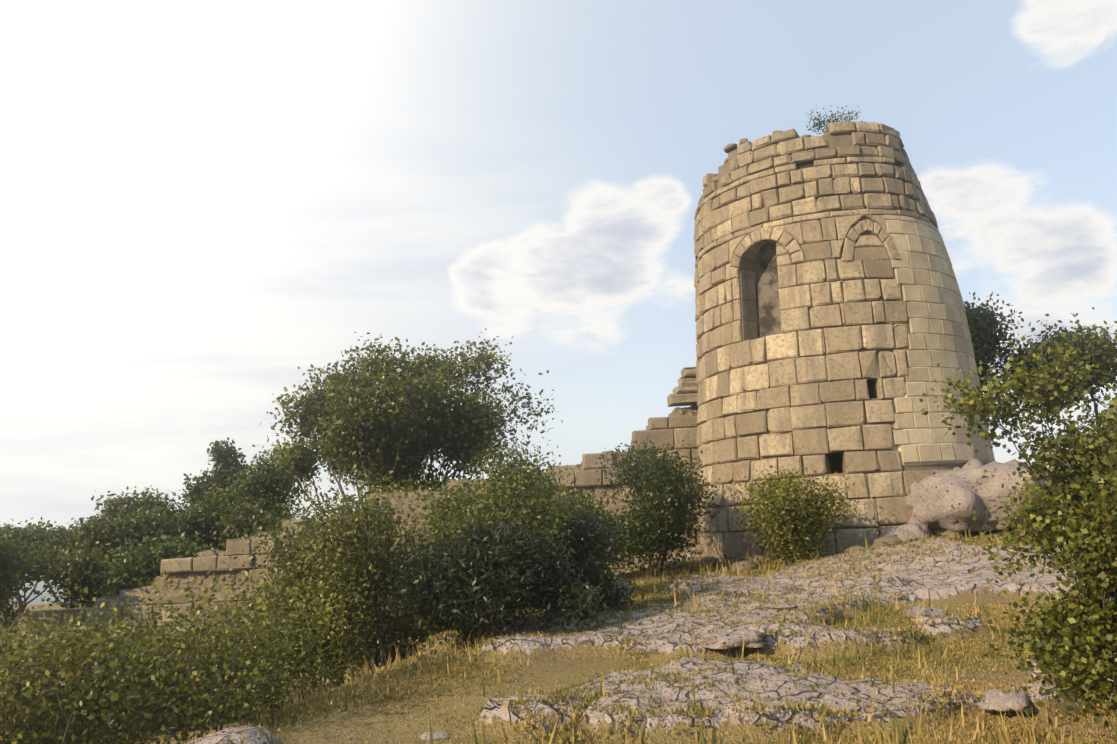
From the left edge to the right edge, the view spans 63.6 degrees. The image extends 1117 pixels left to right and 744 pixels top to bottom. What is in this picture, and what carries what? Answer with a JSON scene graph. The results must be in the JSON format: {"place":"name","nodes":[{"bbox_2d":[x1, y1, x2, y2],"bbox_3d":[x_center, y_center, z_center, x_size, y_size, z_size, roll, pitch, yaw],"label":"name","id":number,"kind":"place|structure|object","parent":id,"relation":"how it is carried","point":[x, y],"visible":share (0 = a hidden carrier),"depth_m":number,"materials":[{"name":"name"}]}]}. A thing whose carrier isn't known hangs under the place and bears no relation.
{"place":"outdoors","nodes":[
{"label":"outdoors","id":0,"kind":"place"},
{"bbox_2d":[16,367,701,661],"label":"curtain wall","id":1,"kind":"structure","parent":0,"point":[684,428],"depth_m":25.51,"materials":[{"name":"beige stone"}]},
{"bbox_2d":[0,525,1116,743],"bbox_3d":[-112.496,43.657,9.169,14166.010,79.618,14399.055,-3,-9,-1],"label":"ground","id":2,"kind":"structure","parent":0,"point":[959,588],"depth_m":9.57,"materials":[{"name":"grey stone"}]},
{"bbox_2d":[0,603,17,649],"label":"tree","id":3,"kind":"object","parent":2,"relation":"on","point":[8,621],"visible":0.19,"depth_m":30.47,"materials":[{"name":"green plant"}]},
{"bbox_2d":[0,587,22,633],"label":"tree","id":4,"kind":"object","parent":2,"relation":"on","point":[10,614],"visible":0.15,"depth_m":35.64,"materials":[{"name":"green plant"}]},
{"bbox_2d":[0,519,47,606],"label":"tree","id":5,"kind":"object","parent":2,"relation":"on","point":[8,565],"depth_m":24.02,"materials":[{"name":"green plant"}]},
{"bbox_2d":[0,517,71,634],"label":"tree","id":6,"kind":"object","parent":2,"relation":"on","point":[27,528],"depth_m":44.98,"materials":[{"name":"green plant"}]},
{"bbox_2d":[0,518,112,608],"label":"tree","id":7,"kind":"object","parent":2,"relation":"on","point":[58,538],"depth_m":36.80,"materials":[{"name":"green plant"}]},
{"bbox_2d":[0,533,120,643],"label":"tree","id":8,"kind":"object","parent":2,"relation":"on","point":[73,565],"depth_m":28.25,"materials":[{"name":"green plant"}]},
{"bbox_2d":[5,654,121,743],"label":"shrub","id":9,"kind":"object","parent":2,"relation":"on","point":[44,712],"depth_m":11.99,"materials":[{"name":"green plant"}]},
{"bbox_2d":[1,612,145,672],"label":"shrub","id":10,"kind":"object","parent":2,"relation":"on","point":[111,632],"depth_m":22.07,"materials":[{"name":"green plant"}]},
{"bbox_2d":[41,556,119,608],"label":"bush","id":11,"kind":"object","parent":2,"relation":"on","point":[97,580],"depth_m":28.85,"materials":[{"name":"green plant"}]},
{"bbox_2d":[0,640,191,743],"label":"shrub","id":12,"kind":"object","parent":2,"relation":"on","point":[40,701],"depth_m":8.68,"materials":[{"name":"green plant"}]},
{"bbox_2d":[21,629,182,743],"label":"shrub","id":13,"kind":"object","parent":2,"relation":"on","point":[119,736],"depth_m":12.47,"materials":[{"name":"green plant"}]},
{"bbox_2d":[0,579,226,743],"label":"shrub","id":14,"kind":"object","parent":2,"relation":"on","point":[28,689],"depth_m":7.48,"materials":[{"name":"green plant"}]},
{"bbox_2d":[77,626,180,668],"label":"shrub","id":15,"kind":"object","parent":2,"relation":"on","point":[146,641],"depth_m":19.49,"materials":[{"name":"green plant"}]},
{"bbox_2d":[67,485,192,570],"bbox_3d":[-15.233,6.988,32.099,4.118,6.090,6.233,1,-10,-24],"label":"tree","id":16,"kind":"object","parent":2,"relation":"on","point":[127,515],"depth_m":30.73,"materials":[{"name":"green plant"}]},
{"bbox_2d":[81,530,213,597],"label":"bush","id":17,"kind":"object","parent":2,"relation":"on","point":[145,572],"depth_m":26.25,"materials":[{"name":"green plant"}]},
{"bbox_2d":[106,643,225,727],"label":"shrub","id":18,"kind":"object","parent":2,"relation":"on","point":[151,719],"depth_m":15.82,"materials":[{"name":"green plant"}]},
{"bbox_2d":[0,551,371,743],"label":"shrub","id":19,"kind":"object","parent":2,"relation":"on","point":[201,697],"depth_m":8.25,"materials":[{"name":"green plant"}]},
{"bbox_2d":[159,495,232,555],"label":"bush","id":20,"kind":"object","parent":2,"relation":"on","point":[190,512],"depth_m":35.72,"materials":[{"name":"green plant"}]},
{"bbox_2d":[148,615,320,727],"bbox_3d":[-5.959,5.489,16.863,3.499,2.030,3.103,-3,-9,-1],"label":"shrub","id":21,"kind":"object","parent":2,"relation":"on","point":[269,699],"depth_m":16.12,"materials":[{"name":"green plant"}]},
{"bbox_2d":[178,437,296,513],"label":"tree","id":22,"kind":"object","parent":2,"relation":"on","point":[226,466],"depth_m":46.14,"materials":[{"name":"green plant"}]},
{"bbox_2d":[189,454,311,549],"bbox_3d":[-12.190,6.781,35.346,5.077,6.852,4.428,-3,-9,-1],"label":"tree","id":23,"kind":"object","parent":2,"relation":"on","point":[264,486],"depth_m":34.99,"materials":[{"name":"green plant"}]},
{"bbox_2d":[198,494,318,551],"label":"bush","id":24,"kind":"object","parent":2,"relation":"on","point":[239,530],"depth_m":28.06,"materials":[{"name":"green plant"}]},
{"bbox_2d":[218,512,396,709],"bbox_3d":[-3.532,3.464,13.167,2.639,2.965,2.786,-3,-9,-1],"label":"shrub","id":25,"kind":"object","parent":2,"relation":"on","point":[329,661],"depth_m":12.90,"materials":[{"name":"green plant"}]},
{"bbox_2d":[252,436,386,521],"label":"tree","id":26,"kind":"object","parent":2,"relation":"on","point":[296,462],"depth_m":44.44,"materials":[{"name":"green plant"}]},
{"bbox_2d":[236,527,407,689],"bbox_3d":[-4.660,4.727,17.645,3.380,3.392,2.632,-3,-9,-1],"label":"shrub","id":27,"kind":"object","parent":2,"relation":"on","point":[260,611],"depth_m":17.40,"materials":[{"name":"green plant"}]},
{"bbox_2d":[260,455,478,669],"bbox_3d":[-2.451,2.756,12.664,3.182,3.155,2.768,-3,-9,-1],"label":"shrub","id":28,"kind":"object","parent":2,"relation":"on","point":[339,535],"depth_m":12.46,"materials":[{"name":"green plant"}]},
{"bbox_2d":[337,623,432,673],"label":"shrub","id":29,"kind":"object","parent":2,"relation":"on","point":[376,656],"depth_m":18.99,"materials":[{"name":"green plant"}]},
{"bbox_2d":[364,467,444,492],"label":"bush","id":30,"kind":"object","parent":2,"relation":"on","point":[396,488],"depth_m":31.88,"materials":[{"name":"green plant"}]},
{"bbox_2d":[347,533,467,671],"bbox_3d":[-2.800,4.741,19.111,3.226,2.893,3.570,-3,-9,-1],"label":"shrub","id":31,"kind":"object","parent":2,"relation":"on","point":[395,630],"depth_m":18.59,"materials":[{"name":"green plant"}]},
{"bbox_2d":[260,328,562,509],"bbox_3d":[-5.460,3.735,34.475,11.360,11.099,9.470,-3,-9,-1],"label":"tree","id":32,"kind":"object","parent":2,"relation":"on","point":[332,415],"depth_m":33.77,"materials":[{"name":"green plant"}]},
{"bbox_2d":[419,731,452,740],"bbox_3d":[-0.994,2.988,7.394,0.366,0.053,0.221,-3,-9,1],"label":"stone","id":33,"kind":"object","parent":2,"relation":"on","point":[437,735],"visible":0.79,"depth_m":7.35,"materials":[{"name":"grey stone"}]},
{"bbox_2d":[374,536,515,647],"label":"bush","id":34,"kind":"object","parent":2,"relation":"on","point":[426,583],"depth_m":11.97,"materials":[{"name":"green plant"}]},
{"bbox_2d":[399,474,506,623],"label":"shrub","id":35,"kind":"object","parent":2,"relation":"on","point":[447,507],"depth_m":18.66,"materials":[{"name":"green plant"}]},
{"bbox_2d":[417,417,590,621],"bbox_3d":[-0.814,2.377,13.440,2.547,3.399,2.520,-3,-9,-1],"label":"shrub","id":36,"kind":"object","parent":2,"relation":"on","point":[528,483],"depth_m":13.27,"materials":[{"name":"green plant"}]},
{"bbox_2d":[422,507,614,636],"bbox_3d":[-0.553,2.726,12.234,2.508,1.814,2.068,-3,-9,-1],"label":"bush","id":37,"kind":"object","parent":2,"relation":"on","point":[540,581],"depth_m":11.80,"materials":[{"name":"green plant"}]},
{"bbox_2d":[487,472,580,509],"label":"shrub","id":38,"kind":"object","parent":2,"relation":"on","point":[548,488],"depth_m":21.03,"materials":[{"name":"green plant"}]},
{"bbox_2d":[524,482,609,568],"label":"shrub","id":39,"kind":"object","parent":2,"relation":"on","point":[572,506],"depth_m":16.12,"materials":[{"name":"green plant"}]},
{"bbox_2d":[535,502,649,617],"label":"bush","id":40,"kind":"object","parent":2,"relation":"on","point":[586,546],"depth_m":13.40,"materials":[{"name":"green plant"}]},
{"bbox_2d":[546,473,645,574],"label":"shrub","id":41,"kind":"object","parent":2,"relation":"on","point":[604,519],"depth_m":21.41,"materials":[{"name":"green plant"}]},
{"bbox_2d":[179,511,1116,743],"bbox_3d":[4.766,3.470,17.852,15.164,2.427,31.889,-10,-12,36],"label":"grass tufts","id":42,"kind":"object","parent":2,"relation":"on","point":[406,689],"visible":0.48,"depth_m":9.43,"materials":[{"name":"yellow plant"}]},
{"bbox_2d":[594,436,719,576],"bbox_3d":[2.449,3.127,21.307,3.057,3.609,3.984,-3,-9,-1],"label":"shrub","id":43,"kind":"object","parent":2,"relation":"on","point":[655,494],"depth_m":20.59,"materials":[{"name":"green plant"}]},
{"bbox_2d":[664,558,680,564],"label":"rock","id":44,"kind":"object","parent":2,"relation":"on","point":[670,559],"depth_m":24.30,"materials":[{"name":"stone"}]},
{"bbox_2d":[675,561,687,568],"bbox_3d":[3.078,4.831,22.576,0.318,0.206,0.448,-4,-9,4],"label":"debris","id":45,"kind":"object","parent":2,"relation":"on","point":[679,564],"visible":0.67,"depth_m":22.45,"materials":[{"name":"stone"}]},
{"bbox_2d":[690,544,702,552],"bbox_3d":[3.949,4.905,25.134,0.638,0.259,0.944,-3,-9,3],"label":"debris","id":46,"kind":"object","parent":2,"relation":"on","point":[698,547],"depth_m":24.74,"materials":[{"name":"stone"}]},
{"bbox_2d":[701,556,718,564],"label":"stone","id":47,"kind":"object","parent":2,"relation":"on","point":[711,560],"visible":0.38,"depth_m":22.75,"materials":[{"name":"stone"}]},
{"bbox_2d":[700,629,768,648],"bbox_3d":[2.030,3.113,10.565,0.905,0.208,0.689,-9,-11,30],"label":"stone","id":48,"kind":"object","parent":2,"relation":"on","point":[734,639],"visible":0.92,"depth_m":10.30,"materials":[{"name":"grey stone"}]},
{"bbox_2d":[737,555,749,560],"bbox_3d":[4.589,4.624,22.230,0.379,0.185,0.433,-8,-11,28],"label":"debris","id":49,"kind":"object","parent":2,"relation":"on","point":[742,558],"visible":0.21,"depth_m":22.09,"materials":[{"name":"stone"}]},
{"bbox_2d":[729,561,758,571],"bbox_3d":[4.257,4.462,20.735,0.687,0.243,0.637,0,-10,-16],"label":"stone","id":50,"kind":"object","parent":2,"relation":"on","point":[752,565],"visible":0.56,"depth_m":20.55,"materials":[{"name":"stone"}]},
{"bbox_2d":[748,555,770,564],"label":"stone","id":51,"kind":"object","parent":2,"relation":"on","point":[756,557],"visible":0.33,"depth_m":21.16,"materials":[{"name":"stone"}]},
{"bbox_2d":[764,602,796,607],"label":"stone","id":52,"kind":"object","parent":2,"relation":"on","point":[782,605],"visible":0.88,"depth_m":12.69,"materials":[{"name":"beige stone"}]},
{"bbox_2d":[720,465,868,568],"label":"shrub","id":53,"kind":"object","parent":2,"relation":"on","point":[802,523],"depth_m":19.64,"materials":[{"name":"green plant"}]},
{"bbox_2d":[694,121,994,561],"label":"tower","id":54,"kind":"structure","parent":2,"relation":"on","point":[731,235],"depth_m":22.73,"materials":[{"name":"stone"}]},
{"bbox_2d":[711,176,718,182],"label":"rim stone","id":55,"kind":"object","parent":54,"relation":"on","point":[715,179],"visible":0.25,"depth_m":25.27,"materials":[{"name":"beige stone"}]},
{"bbox_2d":[723,143,737,152],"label":"rim stone","id":56,"kind":"object","parent":54,"relation":"on","point":[728,148],"visible":0.88,"depth_m":24.73,"materials":[{"name":"beige stone"}]},
{"bbox_2d":[739,138,747,144],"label":"rim stone","id":57,"kind":"object","parent":54,"relation":"on","point":[742,140],"visible":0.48,"depth_m":24.40,"materials":[{"name":"beige stone"}]},
{"bbox_2d":[752,242,782,337],"bbox_3d":[5.650,-2.068,23.666,2.106,3.250,0.594,-12,-13,42],"label":"window recess","id":58,"kind":"object","parent":54,"relation":"attached to","point":[768,304],"visible":0.27,"depth_m":24.03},
{"bbox_2d":[806,105,859,136],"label":"bush","id":59,"kind":"object","parent":54,"relation":"on","point":[829,120],"depth_m":23.82,"materials":[{"name":"green plant"}]},
{"bbox_2d":[844,545,865,552],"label":"rock","id":60,"kind":"object","parent":2,"relation":"on","point":[854,548],"visible":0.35,"depth_m":19.36,"materials":[{"name":"stone"}]},
{"bbox_2d":[870,541,889,547],"bbox_3d":[6.939,3.775,19.470,0.430,0.263,0.450,-5,-10,15],"label":"debris","id":61,"kind":"object","parent":2,"relation":"on","point":[879,543],"visible":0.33,"depth_m":19.40,"materials":[{"name":"stone"}]},
{"bbox_2d":[874,536,901,545],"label":"rock","id":62,"kind":"object","parent":2,"relation":"on","point":[892,540],"visible":0.44,"depth_m":19.58,"materials":[{"name":"stone"}]},
{"bbox_2d":[879,523,935,541],"bbox_3d":[7.976,3.734,20.630,1.523,0.561,1.793,-8,-11,29],"label":"rock","id":63,"kind":"object","parent":2,"relation":"on","point":[913,530],"visible":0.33,"depth_m":20.29,"materials":[{"name":"beige stone"}]},
{"bbox_2d":[901,606,946,617],"bbox_3d":[5.088,3.357,12.590,0.651,0.178,0.899,-4,-10,8],"label":"stone","id":64,"kind":"object","parent":2,"relation":"on","point":[927,610],"visible":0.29,"depth_m":12.37,"materials":[{"name":"grey stone"}]},
{"bbox_2d":[941,530,964,537],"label":"rock","id":65,"kind":"object","parent":2,"relation":"on","point":[947,532],"visible":0.33,"depth_m":20.15,"materials":[{"name":"stone"}]},
{"bbox_2d":[904,458,1048,534],"bbox_3d":[9.479,2.982,21.531,3.206,2.071,5.098,1,-10,-23],"label":"rock","id":66,"kind":"object","parent":2,"relation":"on","point":[944,501],"visible":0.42,"depth_m":19.92,"materials":[{"name":"grey stone"}]},
{"bbox_2d":[963,291,1024,406],"bbox_3d":[13.301,1.007,30.033,4.230,6.988,6.265,-3,-9,-1],"label":"tree","id":67,"kind":"object","parent":2,"relation":"on","point":[983,324],"depth_m":28.84,"materials":[{"name":"green plant"}]},
{"bbox_2d":[975,689,1033,712],"bbox_3d":[3.529,2.572,7.127,0.443,0.143,0.602,-7,-10,23],"label":"stone","id":68,"kind":"object","parent":2,"relation":"on","point":[1004,700],"visible":0.9,"depth_m":7.00,"materials":[{"name":"beige stone"}]},
{"bbox_2d":[919,313,1116,743],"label":"shrub","id":69,"kind":"object","parent":2,"relation":"on","point":[1082,626],"depth_m":5.82,"materials":[{"name":"green plant"}]},
{"bbox_2d":[1003,460,1085,514],"bbox_3d":[11.123,2.886,21.880,3.067,1.534,2.436,-7,-10,24],"label":"rock","id":70,"kind":"object","parent":2,"relation":"on","point":[1012,462],"visible":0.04,"depth_m":21.84,"materials":[{"name":"grey stone"}]},
{"bbox_2d":[979,307,1116,447],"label":"tree","id":71,"kind":"object","parent":2,"relation":"on","point":[1106,358],"depth_m":26.64,"materials":[{"name":"green plant"}]},
{"bbox_2d":[1044,402,1116,594],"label":"shrub","id":72,"kind":"object","parent":2,"relation":"on","point":[1092,425],"visible":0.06,"depth_m":7.66,"materials":[{"name":"green plant"}]},
{"bbox_2d":[0,0,1116,540],"label":"sky","id":73,"kind":"structure","parent":0,"point":[203,203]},
{"bbox_2d":[797,162,899,168],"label":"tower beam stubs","id":74,"kind":"object","parent":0,"point":[805,165],"visible":0.15,"depth_m":23.41,"materials":[{"name":"brown wood"}]},
{"bbox_2d":[827,382,870,473],"bbox_3d":[7.751,0.364,25.603,6.495,12.075,6.495,-3,-9,-1],"label":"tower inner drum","id":75,"kind":"object","parent":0,"point":[835,462],"depth_m":22.40,"materials":[{"name":"stone"}]}
]}

